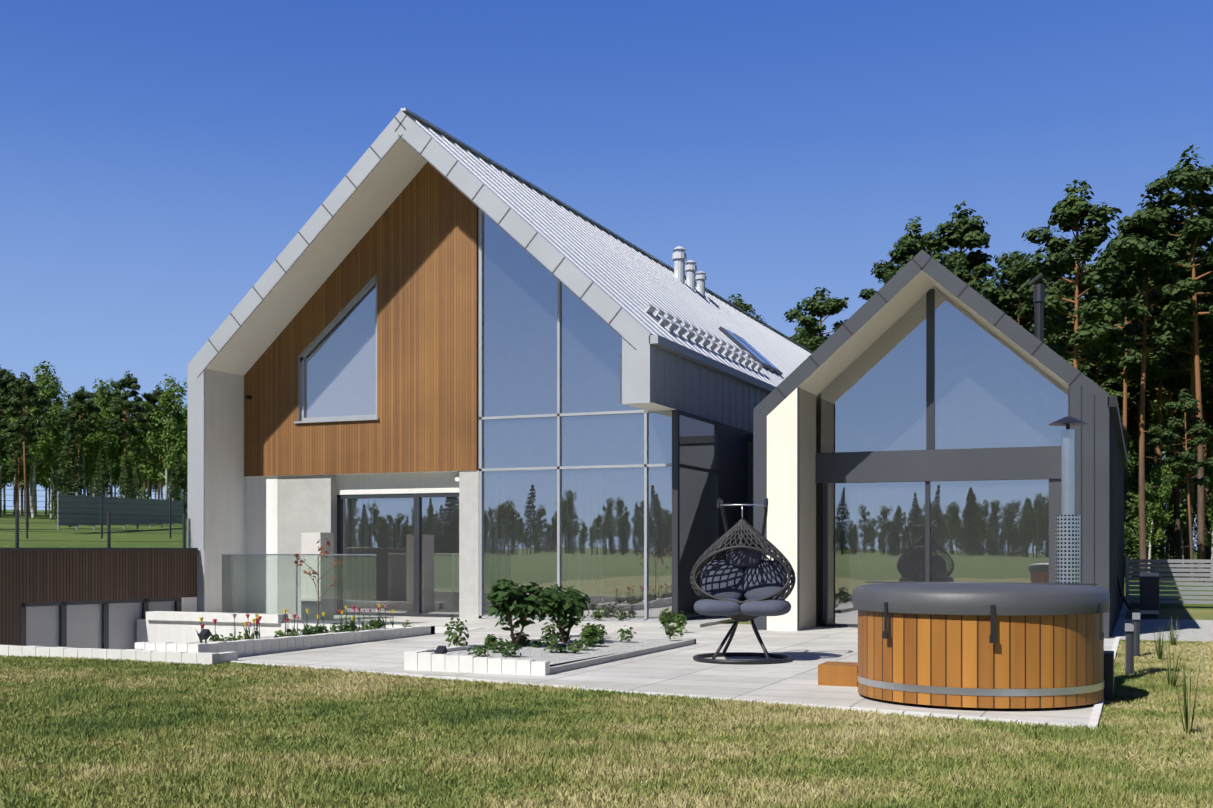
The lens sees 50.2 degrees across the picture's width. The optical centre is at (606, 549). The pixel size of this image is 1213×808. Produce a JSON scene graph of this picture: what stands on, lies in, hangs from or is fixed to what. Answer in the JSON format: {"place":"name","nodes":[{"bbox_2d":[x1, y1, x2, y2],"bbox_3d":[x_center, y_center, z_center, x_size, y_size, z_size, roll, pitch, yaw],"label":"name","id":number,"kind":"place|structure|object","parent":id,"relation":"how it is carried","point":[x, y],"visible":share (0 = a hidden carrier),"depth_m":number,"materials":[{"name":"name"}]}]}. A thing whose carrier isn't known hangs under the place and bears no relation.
{"place":"outdoors","nodes":[
{"label":"outdoors","id":0,"kind":"place"},
{"bbox_2d":[0,510,187,547],"bbox_3d":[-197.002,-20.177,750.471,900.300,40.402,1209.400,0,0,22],"label":"hill field","id":1,"kind":"structure","parent":0,"point":[83,536],"depth_m":53.30,"materials":[{"name":"green plant"}]},
{"bbox_2d":[0,367,15,516],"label":"forest tree","id":2,"kind":"object","parent":1,"relation":"on","point":[6,374],"visible":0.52,"depth_m":140.12,"materials":[{"name":"green plant"}]},
{"bbox_2d":[0,377,28,516],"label":"forest tree","id":3,"kind":"object","parent":1,"relation":"on","point":[3,458],"visible":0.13,"depth_m":151.00,"materials":[{"name":"green plant"}]},
{"bbox_2d":[0,369,31,508],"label":"forest tree","id":4,"kind":"object","parent":1,"relation":"on","point":[3,437],"visible":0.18,"depth_m":146.98,"materials":[{"name":"green plant"}]},
{"bbox_2d":[2,433,31,508],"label":"tree","id":5,"kind":"object","parent":1,"relation":"on","point":[16,445],"visible":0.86,"depth_m":69.49,"materials":[{"name":"green plant"}]},
{"bbox_2d":[1,419,37,516],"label":"forest tree","id":6,"kind":"object","parent":1,"relation":"on","point":[21,475],"visible":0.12,"depth_m":153.87,"materials":[{"name":"green plant"}]},
{"bbox_2d":[0,372,51,527],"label":"tree","id":7,"kind":"object","parent":1,"relation":"on","point":[21,383],"visible":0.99,"depth_m":65.55,"materials":[{"name":"green plant"}]},
{"bbox_2d":[8,391,60,516],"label":"forest tree","id":8,"kind":"object","parent":1,"relation":"on","point":[31,475],"visible":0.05,"depth_m":152.74,"materials":[{"name":"green plant"}]},
{"bbox_2d":[5,361,72,517],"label":"forest tree","id":9,"kind":"object","parent":1,"relation":"on","point":[43,381],"visible":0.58,"depth_m":139.93,"materials":[{"name":"green plant"}]},
{"bbox_2d":[33,375,75,490],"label":"forest tree","id":10,"kind":"object","parent":1,"relation":"on","point":[57,400],"visible":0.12,"depth_m":153.76,"materials":[{"name":"green plant"}]},
{"bbox_2d":[36,402,74,517],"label":"forest tree","id":11,"kind":"object","parent":1,"relation":"on","point":[46,474],"visible":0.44,"depth_m":145.61,"materials":[{"name":"green plant"}]},
{"bbox_2d":[36,406,94,481],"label":"forest tree","id":12,"kind":"object","parent":1,"relation":"on","point":[68,418],"visible":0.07,"depth_m":153.60,"materials":[{"name":"green plant"}]},
{"bbox_2d":[46,421,87,526],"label":"tree","id":13,"kind":"object","parent":1,"relation":"on","point":[71,437],"visible":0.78,"depth_m":70.86,"materials":[{"name":"green plant"}]},
{"bbox_2d":[56,387,100,492],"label":"forest tree","id":14,"kind":"object","parent":1,"relation":"on","point":[78,402],"visible":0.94,"depth_m":136.52,"materials":[{"name":"green plant"}]},
{"bbox_2d":[58,386,112,495],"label":"forest tree","id":15,"kind":"object","parent":1,"relation":"on","point":[85,442],"visible":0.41,"depth_m":144.00,"materials":[{"name":"green plant"}]},
{"bbox_2d":[0,488,187,538],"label":"wire fence","id":16,"kind":"object","parent":1,"relation":"on","point":[101,508],"visible":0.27,"depth_m":43.24,"materials":[{"name":"metal"}]},
{"bbox_2d":[76,391,114,495],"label":"forest tree","id":17,"kind":"object","parent":1,"relation":"on","point":[94,459],"visible":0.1,"depth_m":155.87,"materials":[{"name":"green plant"}]},
{"bbox_2d":[88,449,113,496],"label":"conifer tree","id":18,"kind":"object","parent":1,"relation":"on","point":[100,476],"visible":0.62,"depth_m":83.39,"materials":[{"name":"green plant"}]},
{"bbox_2d":[77,377,142,496],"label":"forest tree","id":19,"kind":"object","parent":1,"relation":"on","point":[101,388],"visible":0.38,"depth_m":148.10,"materials":[{"name":"green plant"}]},
{"bbox_2d":[57,491,183,530],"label":"panel fence","id":20,"kind":"object","parent":1,"relation":"on","point":[157,509],"visible":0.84,"depth_m":65.96,"materials":[{"name":"grey metal"}]},
{"bbox_2d":[102,401,143,494],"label":"forest tree","id":21,"kind":"object","parent":1,"relation":"on","point":[120,447],"visible":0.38,"depth_m":146.68,"materials":[{"name":"green plant"}]},
{"bbox_2d":[115,450,135,498],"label":"conifer tree","id":22,"kind":"object","parent":1,"relation":"on","point":[125,486],"visible":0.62,"depth_m":92.35,"materials":[{"name":"green plant"}]},
{"bbox_2d":[104,370,154,483],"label":"forest tree","id":23,"kind":"object","parent":1,"relation":"on","point":[122,384],"visible":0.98,"depth_m":137.82,"materials":[{"name":"green plant"}]},
{"bbox_2d":[130,460,143,498],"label":"conifer tree","id":24,"kind":"object","parent":1,"relation":"on","point":[136,484],"visible":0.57,"depth_m":124.30,"materials":[{"name":"green plant"}]},
{"bbox_2d":[121,401,170,495],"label":"forest tree","id":25,"kind":"object","parent":1,"relation":"on","point":[150,456],"visible":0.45,"depth_m":141.47,"materials":[{"name":"green plant"}]},
{"bbox_2d":[131,390,164,496],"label":"forest tree","id":26,"kind":"object","parent":1,"relation":"on","point":[152,399],"visible":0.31,"depth_m":150.72,"materials":[{"name":"green plant"}]},
{"bbox_2d":[132,374,187,499],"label":"forest tree","id":27,"kind":"object","parent":1,"relation":"on","point":[168,399],"visible":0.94,"depth_m":138.39,"materials":[{"name":"green plant"}]},
{"bbox_2d":[146,413,187,491],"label":"forest tree","id":28,"kind":"object","parent":1,"relation":"on","point":[176,437],"visible":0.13,"depth_m":150.97,"materials":[{"name":"green plant"}]},
{"bbox_2d":[165,468,184,509],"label":"conifer tree","id":29,"kind":"object","parent":1,"relation":"on","point":[173,488],"visible":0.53,"depth_m":97.19,"materials":[{"name":"green plant"}]},
{"bbox_2d":[165,450,187,517],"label":"conifer tree","id":30,"kind":"object","parent":1,"relation":"on","point":[181,483],"visible":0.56,"depth_m":116.61,"materials":[{"name":"green plant"}]},
{"bbox_2d":[0,550,1212,807],"bbox_3d":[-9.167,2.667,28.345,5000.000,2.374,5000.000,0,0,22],"label":"field ground","id":31,"kind":"structure","parent":0,"point":[1186,610],"depth_m":10.20,"materials":[{"name":"green plant"}]},
{"bbox_2d":[188,108,812,620],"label":"house","id":32,"kind":"structure","parent":31,"relation":"on","point":[412,198],"depth_m":27.98,"materials":[{"name":"paint"}]},
{"bbox_2d":[0,509,197,649],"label":"basement wing","id":33,"kind":"structure","parent":32,"relation":"attached to","point":[105,598],"depth_m":26.09,"materials":[{"name":"brown wood"}]},
{"bbox_2d":[305,211,715,619],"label":"glazing","id":34,"kind":"structure","parent":32,"relation":"on","point":[602,537],"depth_m":26.75,"materials":[{"name":"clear glass"}]},
{"bbox_2d":[644,246,782,374],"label":"roof fittings","id":35,"kind":"object","parent":32,"relation":"on","point":[679,257],"visible":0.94,"depth_m":33.42,"materials":[{"name":"metal"}]},
{"bbox_2d":[0,639,1212,807],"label":"lawn grass","id":36,"kind":"structure","parent":31,"relation":"on","point":[99,700],"depth_m":9.59,"materials":[{"name":"green plant"}]},
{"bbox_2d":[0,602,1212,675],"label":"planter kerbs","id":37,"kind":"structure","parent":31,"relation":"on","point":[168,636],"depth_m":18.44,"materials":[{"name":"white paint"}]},
{"bbox_2d":[195,604,394,642],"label":"flowers","id":38,"kind":"object","parent":37,"relation":"on","point":[351,627],"visible":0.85,"depth_m":19.63,"materials":[{"name":"green plant"}]},
{"bbox_2d":[221,554,376,624],"bbox_3d":[-6.098,0.772,25.524,3.650,1.365,0.055,0,0,22],"label":"terrace balustrade","id":39,"kind":"object","parent":37,"relation":"on","point":[229,588],"visible":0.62,"depth_m":26.12,"materials":[{"name":"clear glass"}]},
{"bbox_2d":[293,538,342,633],"bbox_3d":[-4.397,0.578,19.919,0.752,1.514,0.793,0,0,-26],"label":"small tree","id":40,"kind":"object","parent":37,"relation":"on","point":[323,554],"visible":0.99,"depth_m":19.90,"materials":[{"name":"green plant"}]},
{"bbox_2d":[444,615,468,646],"bbox_3d":[-1.963,1.134,16.976,0.356,0.560,0.352,0,0,-32],"label":"shrub","id":41,"kind":"object","parent":37,"relation":"in","point":[455,637],"visible":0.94,"depth_m":16.92,"materials":[{"name":"green plant"}]},
{"bbox_2d":[484,634,496,649],"bbox_3d":[-1.517,1.260,16.989,0.197,0.309,0.213,0,0,-9],"label":"shrub","id":42,"kind":"object","parent":37,"relation":"in","point":[490,638],"visible":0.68,"depth_m":16.93,"materials":[{"name":"green plant"}]},
{"bbox_2d":[484,579,547,645],"bbox_3d":[-1.263,0.894,17.673,0.890,0.982,0.894,0,0,6],"label":"rhododendron shrub","id":43,"kind":"object","parent":37,"relation":"on","point":[505,599],"visible":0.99,"depth_m":17.48,"materials":[{"name":"green plant"}]},
{"bbox_2d":[540,619,563,652],"bbox_3d":[-0.724,1.157,16.850,0.338,0.514,0.313,0,0,22],"label":"shrub","id":44,"kind":"object","parent":37,"relation":"in","point":[548,636],"visible":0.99,"depth_m":16.81,"materials":[{"name":"green plant"}]},
{"bbox_2d":[537,584,590,642],"bbox_3d":[-0.618,0.936,18.653,0.964,0.895,0.817,0,0,-28],"label":"rhododendron shrub","id":45,"kind":"object","parent":37,"relation":"on","point":[571,602],"visible":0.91,"depth_m":18.49,"materials":[{"name":"green plant"}]},
{"bbox_2d":[580,623,597,646],"bbox_3d":[-0.227,1.216,17.998,0.266,0.397,0.253,0,0,22],"label":"shrub","id":46,"kind":"object","parent":37,"relation":"in","point":[588,633],"visible":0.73,"depth_m":17.98,"materials":[{"name":"green plant"}]},
{"bbox_2d":[727,294,766,323],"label":"forest tree","id":47,"kind":"object","parent":31,"relation":"on","point":[739,303],"visible":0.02,"depth_m":80.69,"materials":[{"name":"green plant"}]},
{"bbox_2d":[747,434,752,541],"bbox_3d":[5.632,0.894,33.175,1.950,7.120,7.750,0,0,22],"label":"downspout","id":48,"kind":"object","parent":31,"relation":"on","point":[750,474],"depth_m":29.99,"materials":[{"name":"metal"}]},
{"bbox_2d":[782,287,848,351],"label":"forest tree","id":49,"kind":"object","parent":31,"relation":"on","point":[822,308],"visible":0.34,"depth_m":71.92,"materials":[{"name":"green plant"}]},
{"bbox_2d":[858,255,902,299],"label":"forest tree","id":50,"kind":"object","parent":31,"relation":"on","point":[879,275],"visible":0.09,"depth_m":75.82,"materials":[{"name":"green plant"}]},
{"bbox_2d":[883,216,949,282],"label":"forest tree","id":51,"kind":"object","parent":31,"relation":"on","point":[909,247],"visible":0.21,"depth_m":73.68,"materials":[{"name":"green plant"}]},
{"bbox_2d":[753,250,1127,638],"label":"annex house","id":52,"kind":"structure","parent":31,"relation":"on","point":[796,471],"depth_m":23.23,"materials":[{"name":"grey metal"}]},
{"bbox_2d":[821,286,1067,623],"bbox_3d":[6.115,-1.677,23.586,4.480,6.262,0.001,0,0,22],"label":"window glass","id":53,"kind":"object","parent":52,"relation":"attached to","point":[993,389],"depth_m":23.59,"materials":[{"name":"clear glass"}]},
{"bbox_2d":[949,256,984,291],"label":"forest tree","id":54,"kind":"object","parent":31,"relation":"on","point":[963,274],"visible":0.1,"depth_m":65.86,"materials":[{"name":"green plant"}]},
{"bbox_2d":[947,246,986,284],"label":"forest tree","id":55,"kind":"object","parent":31,"relation":"on","point":[955,251],"visible":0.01,"depth_m":74.90,"materials":[{"name":"green plant"}]},
{"bbox_2d":[918,200,1022,318],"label":"forest tree","id":56,"kind":"object","parent":31,"relation":"on","point":[963,231],"visible":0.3,"depth_m":69.29,"materials":[{"name":"green plant"}]},
{"bbox_2d":[995,283,1047,343],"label":"forest tree","id":57,"kind":"object","parent":31,"relation":"on","point":[1028,327],"visible":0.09,"depth_m":69.34,"materials":[{"name":"green plant"}]},
{"bbox_2d":[979,251,1066,344],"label":"forest tree","id":58,"kind":"object","parent":31,"relation":"on","point":[1015,273],"visible":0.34,"depth_m":67.27,"materials":[{"name":"green plant"}]},
{"bbox_2d":[1027,247,1098,385],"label":"forest tree","id":59,"kind":"object","parent":31,"relation":"on","point":[1070,273],"visible":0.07,"depth_m":73.22,"materials":[{"name":"green plant"}]},
{"bbox_2d":[1016,180,1146,368],"bbox_3d":[21.527,-7.664,58.941,5.539,18.352,5.250,0,0,18],"label":"forest tree","id":60,"kind":"object","parent":31,"relation":"on","point":[1072,213],"visible":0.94,"depth_m":58.30,"materials":[{"name":"green plant"}]},
{"bbox_2d":[1047,278,1129,555],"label":"forest tree","id":61,"kind":"object","parent":31,"relation":"on","point":[1061,339],"visible":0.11,"depth_m":65.84,"materials":[{"name":"green plant"}]},
{"bbox_2d":[1071,312,1137,411],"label":"forest tree","id":62,"kind":"object","parent":31,"relation":"on","point":[1117,386],"visible":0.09,"depth_m":73.23,"materials":[{"name":"green plant"}]},
{"bbox_2d":[1082,220,1172,576],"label":"forest tree","id":63,"kind":"object","parent":31,"relation":"on","point":[1128,362],"visible":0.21,"depth_m":66.21,"materials":[{"name":"green plant"}]},
{"bbox_2d":[1098,264,1159,510],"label":"forest tree","id":64,"kind":"object","parent":31,"relation":"on","point":[1138,403],"visible":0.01,"depth_m":75.69,"materials":[{"name":"plant"}]},
{"bbox_2d":[1125,623,1133,673],"bbox_3d":[6.133,1.158,15.188,0.100,0.592,0.195,0,0,22],"label":"bollard light","id":65,"kind":"object","parent":31,"relation":"on","point":[1129,648],"visible":1,"depth_m":15.12,"materials":[{"name":"metal"}]},
{"bbox_2d":[1101,387,1162,512],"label":"forest tree","id":66,"kind":"object","parent":31,"relation":"on","point":[1129,441],"visible":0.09,"depth_m":71.18,"materials":[{"name":"green plant"}]},
{"bbox_2d":[1132,613,1139,655],"bbox_3d":[7.252,1.158,17.733,0.100,0.592,0.195,0,0,22],"label":"bollard light","id":67,"kind":"object","parent":31,"relation":"on","point":[1136,619],"visible":0.85,"depth_m":17.67,"materials":[{"name":"metal"}]},
{"bbox_2d":[1085,194,1205,567],"bbox_3d":[24.645,-7.423,59.295,5.848,17.870,4.324,0,0,0],"label":"forest tree","id":68,"kind":"object","parent":31,"relation":"on","point":[1144,345],"visible":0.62,"depth_m":58.89,"materials":[{"name":"green plant"}]},
{"bbox_2d":[1124,405,1168,572],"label":"forest tree","id":69,"kind":"object","parent":31,"relation":"on","point":[1131,418],"visible":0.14,"depth_m":80.99,"materials":[{"name":"green plant"}]},
{"bbox_2d":[1120,375,1175,570],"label":"forest tree","id":70,"kind":"object","parent":31,"relation":"on","point":[1147,416],"visible":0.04,"depth_m":88.00,"materials":[{"name":"green plant"}]},
{"bbox_2d":[1140,572,1159,617],"bbox_3d":[11.735,0.979,27.994,0.392,0.950,0.954,0,0,22],"label":"heat pump unit","id":71,"kind":"object","parent":31,"relation":"on","point":[1149,595],"visible":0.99,"depth_m":27.56,"materials":[{"name":"black metal"}]},
{"bbox_2d":[1124,417,1179,571],"bbox_3d":[25.799,-2.440,62.147,3.213,7.889,2.930,0,0,16],"label":"tree","id":72,"kind":"object","parent":31,"relation":"on","point":[1134,487],"visible":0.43,"depth_m":62.03,"materials":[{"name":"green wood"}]},
{"bbox_2d":[1132,464,1176,567],"bbox_3d":[25.632,-1.283,60.585,1.953,5.576,2.288,0,0,-25],"label":"tree","id":73,"kind":"object","parent":31,"relation":"on","point":[1158,494],"visible":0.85,"depth_m":60.41,"materials":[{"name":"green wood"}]},
{"bbox_2d":[1119,300,1189,550],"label":"forest tree","id":74,"kind":"object","parent":31,"relation":"on","point":[1176,394],"depth_m":85.78,"materials":[{"name":"green plant"}]},
{"bbox_2d":[1106,258,1212,572],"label":"forest tree","id":75,"kind":"object","parent":31,"relation":"on","point":[1150,394],"visible":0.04,"depth_m":73.27,"materials":[{"name":"plant"}]},
{"bbox_2d":[1146,624,1172,660],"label":"ornamental grass","id":76,"kind":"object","parent":31,"relation":"on","point":[1159,652],"visible":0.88,"depth_m":17.10,"materials":[{"name":"green plant"}]},
{"bbox_2d":[1135,435,1184,557],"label":"forest tree","id":77,"kind":"object","parent":31,"relation":"on","point":[1167,533],"visible":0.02,"depth_m":106.07,"materials":[{"name":"green plant"}]},
{"bbox_2d":[1130,267,1203,576],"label":"forest tree","id":78,"kind":"object","parent":31,"relation":"on","point":[1171,386],"visible":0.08,"depth_m":70.11,"materials":[{"name":"plant"}]},
{"bbox_2d":[1123,144,1212,581],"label":"forest tree","id":79,"kind":"object","parent":31,"relation":"on","point":[1186,177],"visible":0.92,"depth_m":58.04,"materials":[{"name":"green plant"}]},
{"bbox_2d":[1126,556,1212,603],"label":"slat fence","id":80,"kind":"object","parent":31,"relation":"on","point":[1128,578],"visible":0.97,"depth_m":32.94,"materials":[{"name":"grey wood"}]},
{"bbox_2d":[1133,392,1208,563],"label":"forest tree","id":81,"kind":"object","parent":31,"relation":"on","point":[1165,418],"visible":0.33,"depth_m":79.18,"materials":[{"name":"green plant"}]},
{"bbox_2d":[1161,616,1181,646],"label":"ornamental grass","id":82,"kind":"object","parent":31,"relation":"on","point":[1173,639],"visible":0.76,"depth_m":19.60,"materials":[{"name":"green plant"}]},
{"bbox_2d":[1161,638,1183,689],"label":"ornamental grass","id":83,"kind":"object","parent":31,"relation":"on","point":[1172,681],"visible":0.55,"depth_m":13.60,"materials":[{"name":"green plant"}]},
{"bbox_2d":[1134,205,1212,577],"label":"forest tree","id":84,"kind":"object","parent":31,"relation":"on","point":[1175,363],"visible":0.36,"depth_m":62.92,"materials":[{"name":"green plant"}]},
{"bbox_2d":[1148,388,1212,581],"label":"tree","id":85,"kind":"object","parent":31,"relation":"on","point":[1188,404],"visible":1,"depth_m":54.29,"materials":[{"name":"plant"}]},
{"bbox_2d":[1161,653,1212,738],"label":"ornamental grass","id":86,"kind":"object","parent":31,"relation":"on","point":[1186,706],"visible":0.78,"depth_m":10.18,"materials":[{"name":"green plant"}]},
{"bbox_2d":[1172,371,1212,568],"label":"forest tree","id":87,"kind":"object","parent":31,"relation":"on","point":[1207,406],"visible":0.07,"depth_m":86.61,"materials":[{"name":"green plant"}]},
{"bbox_2d":[1178,441,1212,577],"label":"tree","id":88,"kind":"object","parent":31,"relation":"on","point":[1208,471],"visible":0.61,"depth_m":63.61,"materials":[{"name":"green plant"}]},
{"bbox_2d":[1182,272,1212,381],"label":"forest tree","id":89,"kind":"object","parent":31,"relation":"on","point":[1206,372],"visible":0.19,"depth_m":66.13,"materials":[{"name":"green plant"}]},
{"bbox_2d":[1187,303,1212,404],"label":"forest tree","id":90,"kind":"object","parent":31,"relation":"on","point":[1207,394],"visible":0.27,"depth_m":68.08,"materials":[{"name":"green plant"}]},
{"bbox_2d":[1205,481,1212,548],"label":"tree","id":91,"kind":"object","parent":31,"relation":"on","point":[1210,516],"visible":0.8,"depth_m":59.35,"materials":[{"name":"green plant"}]},
{"bbox_2d":[0,0,1212,549],"label":"sky","id":92,"kind":"structure","parent":0,"point":[158,157],"materials":[{"name":"blue"}]},
{"bbox_2d":[229,614,1119,728],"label":"patio terrace","id":93,"kind":"structure","parent":0,"point":[679,671],"depth_m":15.96,"materials":[{"name":"grey concrete"}]},
{"bbox_2d":[301,532,333,619],"bbox_3d":[-5.942,0.554,26.631,0.470,1.800,0.460,0,0,22],"label":"concrete post","id":94,"kind":"object","parent":93,"relation":"on","point":[309,545],"visible":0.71,"depth_m":26.46,"materials":[{"name":"grey concrete"}]},
{"bbox_2d":[209,605,687,657],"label":"garden plants","id":95,"kind":"object","parent":93,"relation":"on","point":[523,638],"visible":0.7,"depth_m":18.07,"materials":[{"name":"green plant"}]},
{"bbox_2d":[659,609,672,629],"bbox_3d":[1.027,1.224,22.586,0.253,0.380,0.261,0,0,22],"label":"shrub","id":96,"kind":"object","parent":93,"relation":"on","point":[665,617],"visible":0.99,"depth_m":22.55,"materials":[{"name":"green plant"}]},
{"bbox_2d":[674,611,686,628],"bbox_3d":[1.291,1.241,22.589,0.238,0.347,0.223,0,0,-12],"label":"shrub","id":97,"kind":"object","parent":93,"relation":"on","point":[682,617],"visible":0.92,"depth_m":22.55,"materials":[{"name":"green plant"}]},
{"bbox_2d":[693,498,791,663],"bbox_3d":[1.778,0.387,16.983,1.294,2.131,1.294,0,0,22],"label":"hanging chair stand","id":98,"kind":"object","parent":93,"relation":"on","point":[730,633],"visible":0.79,"depth_m":17.11,"materials":[{"name":"black metal"}]},
{"bbox_2d":[690,519,795,621],"bbox_3d":[1.805,0.275,17.075,1.365,1.359,0.888,0,0,22],"label":"hanging chair basket","id":99,"kind":"object","parent":98,"relation":"attached to","point":[741,529],"visible":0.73,"depth_m":16.89,"materials":[{"name":"wicker"}]},
{"bbox_2d":[694,543,790,615],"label":"egg chair cushions","id":100,"kind":"object","parent":99,"relation":"in","point":[728,578],"visible":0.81,"depth_m":17.16,"materials":[{"name":"grey fabric"}]},
{"bbox_2d":[818,416,1113,700],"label":"hot tub fittings","id":101,"kind":"object","parent":93,"relation":"on","point":[1067,547],"visible":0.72,"depth_m":13.65,"materials":[{"name":"silver metal"}]},
{"bbox_2d":[857,610,1103,707],"bbox_3d":[3.657,0.944,12.763,2.332,0.960,2.332,0,0,22],"label":"hot tub","id":102,"kind":"object","parent":93,"relation":"on","point":[1039,661],"visible":0.86,"depth_m":11.74,"materials":[{"name":"brown wood"}]},
{"bbox_2d":[852,581,1109,615],"bbox_3d":[3.657,0.457,12.763,2.430,0.265,2.430,0,0,22],"label":"hot tub cover","id":103,"kind":"object","parent":102,"relation":"on","point":[976,598],"visible":1,"depth_m":11.77,"materials":[{"name":"grey leather"}]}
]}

